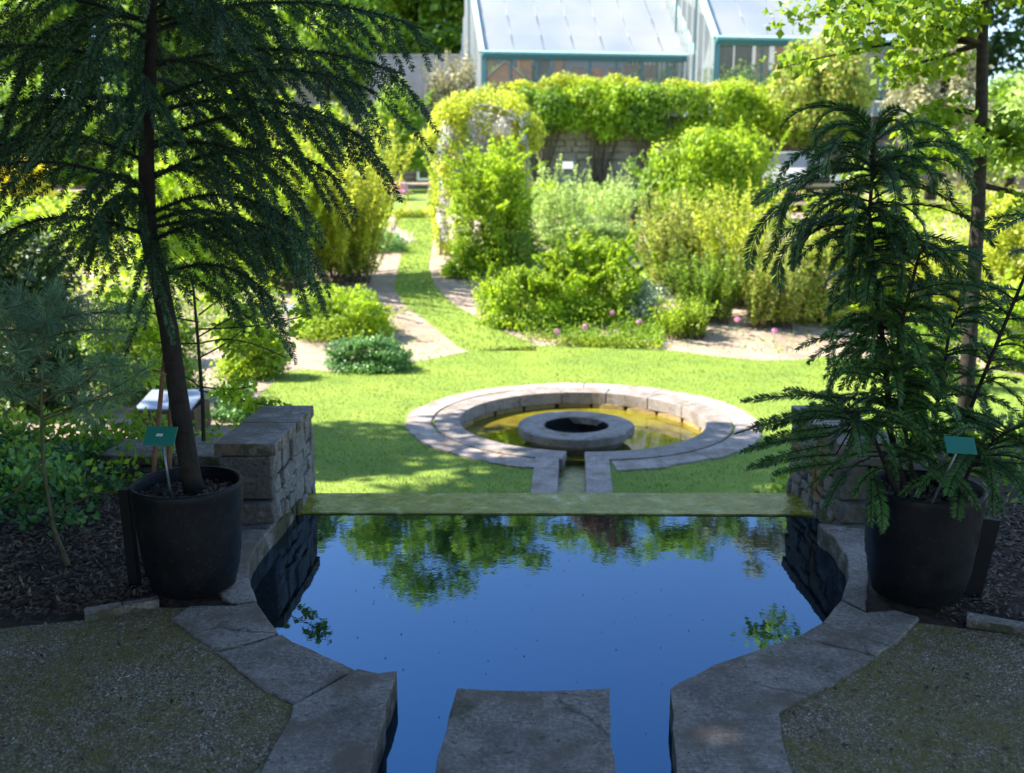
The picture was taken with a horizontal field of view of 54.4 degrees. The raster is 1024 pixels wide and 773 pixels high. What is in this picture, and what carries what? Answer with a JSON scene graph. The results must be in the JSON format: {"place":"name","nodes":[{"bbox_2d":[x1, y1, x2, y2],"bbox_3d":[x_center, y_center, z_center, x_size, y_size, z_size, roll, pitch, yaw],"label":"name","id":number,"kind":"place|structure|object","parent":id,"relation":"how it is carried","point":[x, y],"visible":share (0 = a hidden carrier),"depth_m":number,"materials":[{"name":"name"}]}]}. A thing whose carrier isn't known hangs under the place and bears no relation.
{"place":"outdoors","nodes":[
{"label":"outdoors","id":0,"kind":"place"},
{"bbox_2d":[0,450,230,627],"bbox_3d":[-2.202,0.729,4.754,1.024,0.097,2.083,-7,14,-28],"label":"bark mulch","id":1,"kind":"object","parent":0,"point":[30,552],"visible":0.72,"depth_m":4.42,"materials":[{"name":"brown wood"}]},
{"bbox_2d":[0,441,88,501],"bbox_3d":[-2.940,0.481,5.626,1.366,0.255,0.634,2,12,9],"label":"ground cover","id":2,"kind":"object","parent":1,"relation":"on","point":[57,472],"visible":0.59,"depth_m":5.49,"materials":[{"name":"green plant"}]},
{"bbox_2d":[0,265,161,568],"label":"young pine","id":3,"kind":"object","parent":1,"relation":"on","point":[50,322],"visible":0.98,"depth_m":4.50,"materials":[{"name":"green plant"}]},
{"bbox_2d":[84,596,158,621],"bbox_3d":[-1.558,0.894,3.978,0.281,0.057,0.061,-6,14,-28],"label":"edging strip","id":4,"kind":"object","parent":1,"relation":"on","point":[92,613],"visible":0.75,"depth_m":3.96,"materials":[{"name":"stone"}]},
{"bbox_2d":[0,407,243,536],"bbox_3d":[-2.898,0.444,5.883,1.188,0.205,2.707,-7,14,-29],"label":"ground cover","id":5,"kind":"object","parent":1,"relation":"on","point":[39,507],"visible":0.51,"depth_m":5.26,"materials":[{"name":"green plant"}]},
{"bbox_2d":[118,487,141,588],"bbox_3d":[-1.605,0.640,4.183,0.055,0.441,0.042,0,12,0],"label":"short post","id":6,"kind":"object","parent":1,"relation":"on","point":[130,540],"visible":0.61,"depth_m":4.17,"materials":[{"name":"black wood"}]},
{"bbox_2d":[100,437,220,474],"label":"kerb wall","id":7,"kind":"structure","parent":1,"relation":"on","point":[205,452],"depth_m":5.82,"materials":[{"name":"stone"}]},
{"bbox_2d":[129,466,243,599],"bbox_3d":[-1.335,0.613,4.139,0.448,0.459,0.448,0,12,0],"label":"plant pot","id":8,"kind":"object","parent":1,"relation":"on","point":[190,547],"visible":0.92,"depth_m":3.99,"materials":[{"name":"grey plastic"}]},
{"bbox_2d":[0,0,444,495],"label":"potted conifer","id":9,"kind":"object","parent":8,"relation":"in","point":[262,238],"visible":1,"depth_m":3.83,"materials":[{"name":"green plant"}]},
{"bbox_2d":[87,234,318,440],"bbox_3d":[-1.865,-0.252,6.112,1.402,1.350,0.884,-2,12,-7],"label":"sapling","id":10,"kind":"object","parent":1,"relation":"on","point":[267,337],"visible":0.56,"depth_m":6.08,"materials":[{"name":"green plant"}]},
{"bbox_2d":[214,405,315,529],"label":"stone wall","id":11,"kind":"structure","parent":1,"relation":"on","point":[267,453],"depth_m":5.11,"materials":[{"name":"grey stone"}]},
{"bbox_2d":[0,608,292,772],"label":"gravel path","id":12,"kind":"structure","parent":0,"point":[285,708],"depth_m":3.29,"materials":[{"name":"grey gravel"}]},
{"bbox_2d":[0,614,282,772],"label":"fallen leaves","id":13,"kind":"object","parent":12,"relation":"on","point":[147,721],"visible":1,"depth_m":3.25,"materials":[{"name":"brown plant"}]},
{"bbox_2d":[172,603,278,650],"bbox_3d":[-1.121,1.079,3.905,0.332,0.337,0.437,-7,14,-31],"label":"coping stone","id":14,"kind":"object","parent":12,"relation":"on","point":[218,628],"visible":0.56,"depth_m":3.84,"materials":[{"name":"grey stone"}]},
{"bbox_2d":[218,635,353,705],"bbox_3d":[-0.814,1.151,3.569,0.505,0.337,0.294,10,16,40],"label":"coping stone","id":15,"kind":"object","parent":12,"relation":"on","point":[283,668],"visible":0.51,"depth_m":3.51,"materials":[{"name":"grey stone"}]},
{"bbox_2d":[261,669,396,772],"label":"coping stone","id":16,"kind":"object","parent":12,"relation":"on","point":[340,725],"visible":0.85,"depth_m":3.12,"materials":[{"name":"grey stone"}]},
{"bbox_2d":[360,74,434,171],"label":"shrub","id":17,"kind":"object","parent":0,"point":[402,132],"visible":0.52,"depth_m":37.72,"materials":[{"name":"green plant"}]},
{"bbox_2d":[29,117,898,134],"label":"ground","id":18,"kind":"structure","parent":0,"point":[874,119],"depth_m":43.96,"materials":[{"name":"soil"}]},
{"bbox_2d":[0,0,110,103],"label":"background tree","id":19,"kind":"object","parent":18,"relation":"on","point":[60,12],"visible":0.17,"depth_m":46.51,"materials":[{"name":"green plant"}]},
{"bbox_2d":[98,0,207,115],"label":"background tree","id":20,"kind":"object","parent":18,"relation":"on","point":[170,46],"visible":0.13,"depth_m":47.13,"materials":[{"name":"green plant"}]},
{"bbox_2d":[264,0,379,109],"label":"background tree","id":21,"kind":"object","parent":18,"relation":"on","point":[311,40],"visible":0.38,"depth_m":46.03,"materials":[{"name":"green plant"}]},
{"bbox_2d":[273,0,458,116],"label":"broadleaf tree","id":22,"kind":"object","parent":18,"relation":"on","point":[409,36],"visible":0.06,"depth_m":55.68,"materials":[{"name":"green plant"}]},
{"bbox_2d":[276,54,468,116],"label":"concrete wall","id":23,"kind":"structure","parent":18,"relation":"on","point":[415,80],"depth_m":52.63,"materials":[{"name":"grey concrete"}]},
{"bbox_2d":[369,0,463,86],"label":"broadleaf tree","id":24,"kind":"object","parent":18,"relation":"on","point":[434,8],"visible":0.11,"depth_m":59.14,"materials":[{"name":"green plant"}]},
{"bbox_2d":[411,40,474,116],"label":"shrub","id":25,"kind":"object","parent":18,"relation":"on","point":[443,88],"visible":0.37,"depth_m":48.14,"materials":[{"name":"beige plant"}]},
{"bbox_2d":[459,0,695,116],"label":"greenhouse","id":26,"kind":"object","parent":18,"relation":"on","point":[600,39],"visible":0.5,"depth_m":47.05,"materials":[{"name":"white glass"}]},
{"bbox_2d":[643,0,939,127],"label":"greenhouse","id":27,"kind":"object","parent":18,"relation":"on","point":[728,33],"visible":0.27,"depth_m":43.60,"materials":[{"name":"white glass"}]},
{"bbox_2d":[942,0,1023,98],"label":"broadleaf tree","id":28,"kind":"object","parent":18,"relation":"on","point":[998,48],"visible":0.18,"depth_m":63.28,"materials":[{"name":"green plant"}]},
{"bbox_2d":[393,214,536,350],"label":"grass path","id":29,"kind":"structure","parent":0,"point":[443,309],"depth_m":19.83,"materials":[{"name":"green plant"}]},
{"bbox_2d":[0,346,1023,438],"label":"gravel path","id":30,"kind":"structure","parent":0,"point":[311,357],"depth_m":16.66,"materials":[{"name":"beige gravel"}]},
{"bbox_2d":[0,211,99,418],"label":"shrub","id":31,"kind":"object","parent":30,"relation":"on","point":[15,265],"visible":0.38,"depth_m":12.46,"materials":[{"name":"green plant"}]},
{"bbox_2d":[74,284,209,404],"bbox_3d":[-4.998,-0.645,13.592,1.823,1.630,1.446,5,13,21],"label":"shrub","id":32,"kind":"object","parent":30,"relation":"on","point":[137,349],"visible":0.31,"depth_m":13.40,"materials":[{"name":"green plant"}]},
{"bbox_2d":[0,281,286,423],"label":"ground cover","id":33,"kind":"object","parent":30,"relation":"on","point":[212,310],"visible":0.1,"depth_m":17.91,"materials":[{"name":"green plant"}]},
{"bbox_2d":[131,389,210,435],"bbox_3d":[-4.049,0.313,11.854,0.734,0.437,0.633,0,12,0],"label":"bench","id":34,"kind":"object","parent":30,"relation":"on","point":[150,401],"visible":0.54,"depth_m":11.73,"materials":[{"name":"white wood"}]},
{"bbox_2d":[209,313,291,380],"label":"shrub","id":35,"kind":"object","parent":30,"relation":"on","point":[248,364],"visible":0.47,"depth_m":14.78,"materials":[{"name":"green plant"}]},
{"bbox_2d":[978,266,1023,372],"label":"shrub","id":36,"kind":"object","parent":30,"relation":"on","point":[1017,352],"visible":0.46,"depth_m":15.53,"materials":[{"name":"green plant"}]},
{"bbox_2d":[2,190,1023,345],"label":"garden soil","id":37,"kind":"structure","parent":0,"point":[454,291],"depth_m":19.61,"materials":[{"name":"brown soil"}]},
{"bbox_2d":[0,187,275,313],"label":"ground cover","id":38,"kind":"object","parent":37,"relation":"on","point":[51,208],"visible":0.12,"depth_m":21.72,"materials":[{"name":"green plant"}]},
{"bbox_2d":[55,83,226,185],"bbox_3d":[-14.294,-9.608,38.017,6.210,3.868,5.870,7,14,29],"label":"shrub","id":39,"kind":"object","parent":37,"relation":"on","point":[84,179],"visible":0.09,"depth_m":37.25,"materials":[{"name":"green plant"}]},
{"bbox_2d":[108,148,246,281],"bbox_3d":[-7.405,-3.710,22.392,3.359,3.456,2.701,0,12,0],"label":"shrub","id":40,"kind":"object","parent":37,"relation":"on","point":[169,187],"visible":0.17,"depth_m":21.82,"materials":[{"name":"green plant"}]},
{"bbox_2d":[187,127,359,293],"bbox_3d":[-4.847,-3.641,20.486,3.099,3.454,3.241,2,12,10],"label":"shrub","id":41,"kind":"object","parent":37,"relation":"on","point":[283,202],"visible":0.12,"depth_m":20.50,"materials":[{"name":"green plant"}]},
{"bbox_2d":[27,118,524,189],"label":"stone wall","id":42,"kind":"structure","parent":37,"relation":"on","point":[409,177],"depth_m":41.00,"materials":[{"name":"grey stone"}]},
{"bbox_2d":[247,108,425,285],"bbox_3d":[-3.739,-4.028,21.278,3.919,3.699,3.258,0,12,0],"label":"shrub","id":43,"kind":"object","parent":37,"relation":"on","point":[344,253],"visible":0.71,"depth_m":21.02,"materials":[{"name":"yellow plant"}]},
{"bbox_2d":[287,279,407,341],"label":"shrub","id":44,"kind":"object","parent":37,"relation":"on","point":[367,316],"visible":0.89,"depth_m":17.96,"materials":[{"name":"green plant"}]},
{"bbox_2d":[439,234,488,277],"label":"shrub","id":45,"kind":"object","parent":37,"relation":"on","point":[453,267],"visible":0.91,"depth_m":21.70,"materials":[{"name":"green plant"}]},
{"bbox_2d":[420,84,548,254],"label":"wisteria arch","id":46,"kind":"structure","parent":37,"relation":"on","point":[508,111],"depth_m":23.13,"materials":[{"name":"plant"}]},
{"bbox_2d":[421,128,554,274],"bbox_3d":[-0.525,-4.043,21.904,2.334,3.199,2.611,6,13,25],"label":"shrub","id":47,"kind":"object","parent":37,"relation":"on","point":[496,172],"visible":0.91,"depth_m":21.74,"materials":[{"name":"green plant"}]},
{"bbox_2d":[471,261,577,329],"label":"shrub","id":48,"kind":"object","parent":37,"relation":"on","point":[498,311],"visible":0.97,"depth_m":18.61,"materials":[{"name":"green plant"}]},
{"bbox_2d":[518,153,594,239],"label":"shrub","id":49,"kind":"object","parent":37,"relation":"on","point":[549,203],"visible":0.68,"depth_m":25.54,"materials":[{"name":"green plant"}]},
{"bbox_2d":[532,214,630,247],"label":"shrub","id":50,"kind":"object","parent":37,"relation":"on","point":[596,229],"visible":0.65,"depth_m":25.14,"materials":[{"name":"green plant"}]},
{"bbox_2d":[512,306,666,349],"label":"ground cover","id":51,"kind":"object","parent":37,"relation":"on","point":[626,327],"visible":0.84,"depth_m":18.07,"materials":[{"name":"green plant"}]},
{"bbox_2d":[528,230,660,324],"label":"shrub","id":52,"kind":"object","parent":37,"relation":"on","point":[609,262],"visible":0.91,"depth_m":18.87,"materials":[{"name":"green plant"}]},
{"bbox_2d":[576,163,661,225],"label":"shrub","id":53,"kind":"object","parent":37,"relation":"on","point":[615,206],"visible":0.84,"depth_m":27.49,"materials":[{"name":"green plant"}]},
{"bbox_2d":[460,197,801,305],"bbox_3d":[3.786,-3.932,26.315,8.341,1.992,14.913,2,12,10],"label":"ground cover","id":54,"kind":"object","parent":37,"relation":"on","point":[576,238],"visible":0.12,"depth_m":25.10,"materials":[{"name":"green plant"}]},
{"bbox_2d":[618,147,674,214],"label":"shrub","id":55,"kind":"object","parent":37,"relation":"on","point":[646,181],"visible":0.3,"depth_m":29.48,"materials":[{"name":"green plant"}]},
{"bbox_2d":[622,277,679,323],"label":"shrub","id":56,"kind":"object","parent":37,"relation":"on","point":[651,299],"visible":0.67,"depth_m":18.83,"materials":[{"name":"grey plant"}]},
{"bbox_2d":[619,187,728,296],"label":"shrub","id":57,"kind":"object","parent":37,"relation":"on","point":[674,234],"visible":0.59,"depth_m":20.30,"materials":[{"name":"green plant"}]},
{"bbox_2d":[528,118,833,189],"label":"stone wall","id":58,"kind":"structure","parent":37,"relation":"on","point":[574,148],"depth_m":40.84,"materials":[{"name":"grey stone"}]},
{"bbox_2d":[647,292,717,339],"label":"perennial clump","id":59,"kind":"object","parent":37,"relation":"on","point":[682,316],"visible":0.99,"depth_m":18.05,"materials":[{"name":"green plant"}]},
{"bbox_2d":[655,242,762,325],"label":"shrub","id":60,"kind":"object","parent":37,"relation":"on","point":[709,287],"visible":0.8,"depth_m":18.78,"materials":[{"name":"green plant"}]},
{"bbox_2d":[664,75,771,149],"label":"climbing plant","id":61,"kind":"object","parent":37,"relation":"on","point":[735,103],"visible":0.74,"depth_m":39.60,"materials":[{"name":"green plant"}]},
{"bbox_2d":[647,115,792,214],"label":"shrub","id":62,"kind":"object","parent":37,"relation":"on","point":[726,156],"visible":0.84,"depth_m":28.50,"materials":[{"name":"green plant"}]},
{"bbox_2d":[671,176,804,307],"bbox_3d":[4.486,-2.871,19.774,2.378,2.590,2.220,-10,15,-38],"label":"shrub","id":63,"kind":"object","parent":37,"relation":"on","point":[733,239],"visible":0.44,"depth_m":19.59,"materials":[{"name":"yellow plant"}]},
{"bbox_2d":[729,234,826,329],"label":"shrub","id":64,"kind":"object","parent":37,"relation":"on","point":[769,304],"visible":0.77,"depth_m":18.47,"materials":[{"name":"green plant"}]},
{"bbox_2d":[730,77,829,159],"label":"climbing plant","id":65,"kind":"object","parent":37,"relation":"on","point":[778,116],"visible":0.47,"depth_m":39.68,"materials":[{"name":"green plant"}]},
{"bbox_2d":[767,209,850,326],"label":"shrub","id":66,"kind":"object","parent":37,"relation":"on","point":[814,304],"visible":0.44,"depth_m":18.64,"materials":[{"name":"green plant"}]},
{"bbox_2d":[794,174,1020,199],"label":"ground cover","id":67,"kind":"object","parent":37,"relation":"on","point":[967,188],"visible":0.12,"depth_m":37.00,"materials":[{"name":"green plant"}]},
{"bbox_2d":[767,25,879,140],"bbox_3d":[12.083,-11.653,38.300,4.089,4.322,3.885,7,14,28],"label":"broadleaf tree","id":68,"kind":"object","parent":67,"relation":"on","point":[800,94],"visible":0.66,"depth_m":37.45,"materials":[{"name":"green plant"}]},
{"bbox_2d":[799,185,1023,325],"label":"ground cover","id":69,"kind":"object","parent":37,"relation":"on","point":[937,215],"visible":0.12,"depth_m":28.92,"materials":[{"name":"green plant"}]},
{"bbox_2d":[879,31,995,199],"bbox_3d":[12.363,-7.972,29.071,3.255,4.974,3.433,0,12,0],"label":"broadleaf tree","id":70,"kind":"object","parent":37,"relation":"on","point":[966,82],"visible":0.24,"depth_m":28.40,"materials":[{"name":"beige plant"}]},
{"bbox_2d":[962,186,1023,302],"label":"shrub","id":71,"kind":"object","parent":37,"relation":"on","point":[1000,261],"visible":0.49,"depth_m":19.81,"materials":[{"name":"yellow plant"}]},
{"bbox_2d":[971,68,1023,193],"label":"broadleaf tree","id":72,"kind":"object","parent":37,"relation":"on","point":[1001,90],"visible":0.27,"depth_m":36.36,"materials":[{"name":"green plant"}]},
{"bbox_2d":[382,189,688,214],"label":"lawn","id":73,"kind":"structure","parent":0,"point":[418,199],"depth_m":35.25,"materials":[{"name":"green plant"}]},
{"bbox_2d":[507,82,586,186],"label":"climbing plant","id":74,"kind":"object","parent":73,"relation":"on","point":[552,107],"visible":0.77,"depth_m":39.52,"materials":[{"name":"green plant"}]},
{"bbox_2d":[558,78,643,188],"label":"climbing plant","id":75,"kind":"object","parent":73,"relation":"on","point":[604,107],"visible":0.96,"depth_m":39.58,"materials":[{"name":"green plant"}]},
{"bbox_2d":[615,79,698,176],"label":"climbing plant","id":76,"kind":"object","parent":73,"relation":"on","point":[652,111],"visible":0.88,"depth_m":39.53,"materials":[{"name":"green plant"}]},
{"bbox_2d":[251,514,867,772],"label":"pool water","id":77,"kind":"structure","parent":0,"point":[473,620],"depth_m":4.27,"materials":[{"name":"blue liquid"}]},
{"bbox_2d":[436,688,615,772],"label":"stepping stone","id":78,"kind":"object","parent":77,"relation":"in","point":[499,731],"visible":1,"depth_m":3.09,"materials":[{"name":"grey stone"}]},
{"bbox_2d":[228,345,1023,492],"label":"lawn","id":79,"kind":"structure","parent":0,"point":[456,469],"depth_m":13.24,"materials":[{"name":"green plant"}]},
{"bbox_2d":[322,330,416,374],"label":"shrub","id":80,"kind":"object","parent":79,"relation":"on","point":[392,356],"visible":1,"depth_m":15.36,"materials":[{"name":"green plant"}]},
{"bbox_2d":[531,457,558,492],"bbox_3d":[0.341,1.043,10.127,0.261,0.328,1.745,1,12,3],"label":"channel stone","id":81,"kind":"object","parent":79,"relation":"in","point":[545,479],"visible":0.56,"depth_m":10.03,"materials":[{"name":"grey stone"}]},
{"bbox_2d":[405,383,761,471],"bbox_3d":[0.859,0.701,12.447,4.366,0.628,4.374,0,12,0],"label":"round fountain","id":82,"kind":"object","parent":79,"relation":"in","point":[457,415],"visible":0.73,"depth_m":12.49,"materials":[{"name":"stone"}]},
{"bbox_2d":[465,407,700,460],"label":"fountain water","id":83,"kind":"structure","parent":82,"relation":"in","point":[651,431],"depth_m":12.74,"materials":[{"name":"yellow liquid"}]},
{"bbox_2d":[518,411,634,454],"bbox_3d":[0.780,0.587,12.111,1.416,0.264,1.415,0,12,0],"label":"millstone","id":84,"kind":"object","parent":83,"relation":"on","point":[576,432],"visible":0.94,"depth_m":11.85,"materials":[{"name":"stone"}]},
{"bbox_2d":[584,452,612,492],"bbox_3d":[0.874,1.047,10.110,0.260,0.328,1.708,1,12,3],"label":"channel stone","id":85,"kind":"object","parent":79,"relation":"on","point":[597,476],"visible":0.51,"depth_m":10.03,"materials":[{"name":"grey stone"}]},
{"bbox_2d":[759,0,1023,412],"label":"slim tree","id":86,"kind":"object","parent":79,"relation":"on","point":[1005,141],"visible":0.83,"depth_m":8.55,"materials":[{"name":"green plant"}]},
{"bbox_2d":[779,623,1023,772],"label":"gravel path","id":87,"kind":"structure","parent":0,"point":[914,630],"depth_m":3.23,"materials":[{"name":"grey gravel"}]},
{"bbox_2d":[669,637,873,772],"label":"coping stone","id":88,"kind":"object","parent":87,"relation":"on","point":[724,716],"visible":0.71,"depth_m":3.28,"materials":[{"name":"grey stone"}]},
{"bbox_2d":[798,601,918,656],"bbox_3d":[1.338,1.088,3.858,0.305,0.340,0.477,10,15,38],"label":"coping stone","id":89,"kind":"object","parent":87,"relation":"on","point":[843,625],"visible":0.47,"depth_m":3.80,"materials":[{"name":"grey stone"}]},
{"bbox_2d":[781,628,1023,772],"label":"fallen leaves","id":90,"kind":"object","parent":87,"relation":"on","point":[920,708],"visible":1,"depth_m":3.24,"materials":[{"name":"brown plant"}]},
{"bbox_2d":[864,450,1023,632],"bbox_3d":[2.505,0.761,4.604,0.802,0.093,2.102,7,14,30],"label":"bark mulch","id":91,"kind":"object","parent":0,"point":[993,606],"visible":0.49,"depth_m":4.28,"materials":[{"name":"brown wood"}]},
{"bbox_2d":[817,523,867,612],"bbox_3d":[1.535,0.953,4.488,0.215,0.341,1.015,2,12,11],"label":"coping stone","id":92,"kind":"object","parent":91,"relation":"on","point":[843,547],"visible":0.5,"depth_m":4.58,"materials":[{"name":"grey stone"}]},
{"bbox_2d":[786,405,902,530],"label":"stone wall","id":93,"kind":"structure","parent":91,"relation":"on","point":[847,510],"depth_m":5.04,"materials":[{"name":"grey stone"}]},
{"bbox_2d":[865,469,987,607],"bbox_3d":[1.670,0.625,4.071,0.462,0.464,0.462,0,12,0],"label":"plant pot","id":94,"kind":"object","parent":91,"relation":"on","point":[921,552],"visible":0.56,"depth_m":3.90,"materials":[{"name":"grey plastic"}]},
{"bbox_2d":[733,99,1023,533],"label":"potted frond tree","id":95,"kind":"object","parent":94,"relation":"in","point":[911,403],"visible":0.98,"depth_m":3.80,"materials":[{"name":"green plant"}]},
{"bbox_2d":[963,517,1000,597],"bbox_3d":[1.921,0.702,4.083,0.121,0.346,0.030,0,12,0],"label":"leaning board","id":96,"kind":"object","parent":91,"relation":"on","point":[985,548],"visible":0.7,"depth_m":4.07,"materials":[{"name":"black wood"}]},
{"bbox_2d":[966,612,1023,635],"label":"edging strip","id":97,"kind":"object","parent":91,"relation":"on","point":[991,623],"visible":0.89,"depth_m":3.82,"materials":[{"name":"stone"}]},
{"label":"bank","id":98,"kind":"structure","parent":0,"visible":0},
{"bbox_2d":[0,405,200,445],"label":"ground cover","id":99,"kind":"object","parent":98,"relation":"on","point":[62,419],"visible":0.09,"depth_m":6.57,"materials":[{"name":"green plant"}]},
{"label":"pool floor","id":100,"kind":"structure","parent":0,"visible":0},
{"bbox_2d":[272,499,302,546],"bbox_3d":[-1.237,0.901,5.000,0.138,0.408,1.015,1,12,4],"label":"pool lining","id":101,"kind":"object","parent":100,"relation":"on","point":[283,525],"visible":0.08,"depth_m":5.12,"materials":[{"name":"stone"}]},
{"bbox_2d":[218,526,273,605],"bbox_3d":[-1.230,0.950,4.507,0.243,0.338,0.903,-2,12,-9],"label":"coping stone","id":102,"kind":"object","parent":101,"relation":"on","point":[257,545],"visible":0.32,"depth_m":4.54,"materials":[{"name":"grey stone"}]},
{"bbox_2d":[299,493,813,517],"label":"weir sill","id":103,"kind":"structure","parent":100,"relation":"on","point":[744,504],"depth_m":5.52,"materials":[{"name":"stone"}]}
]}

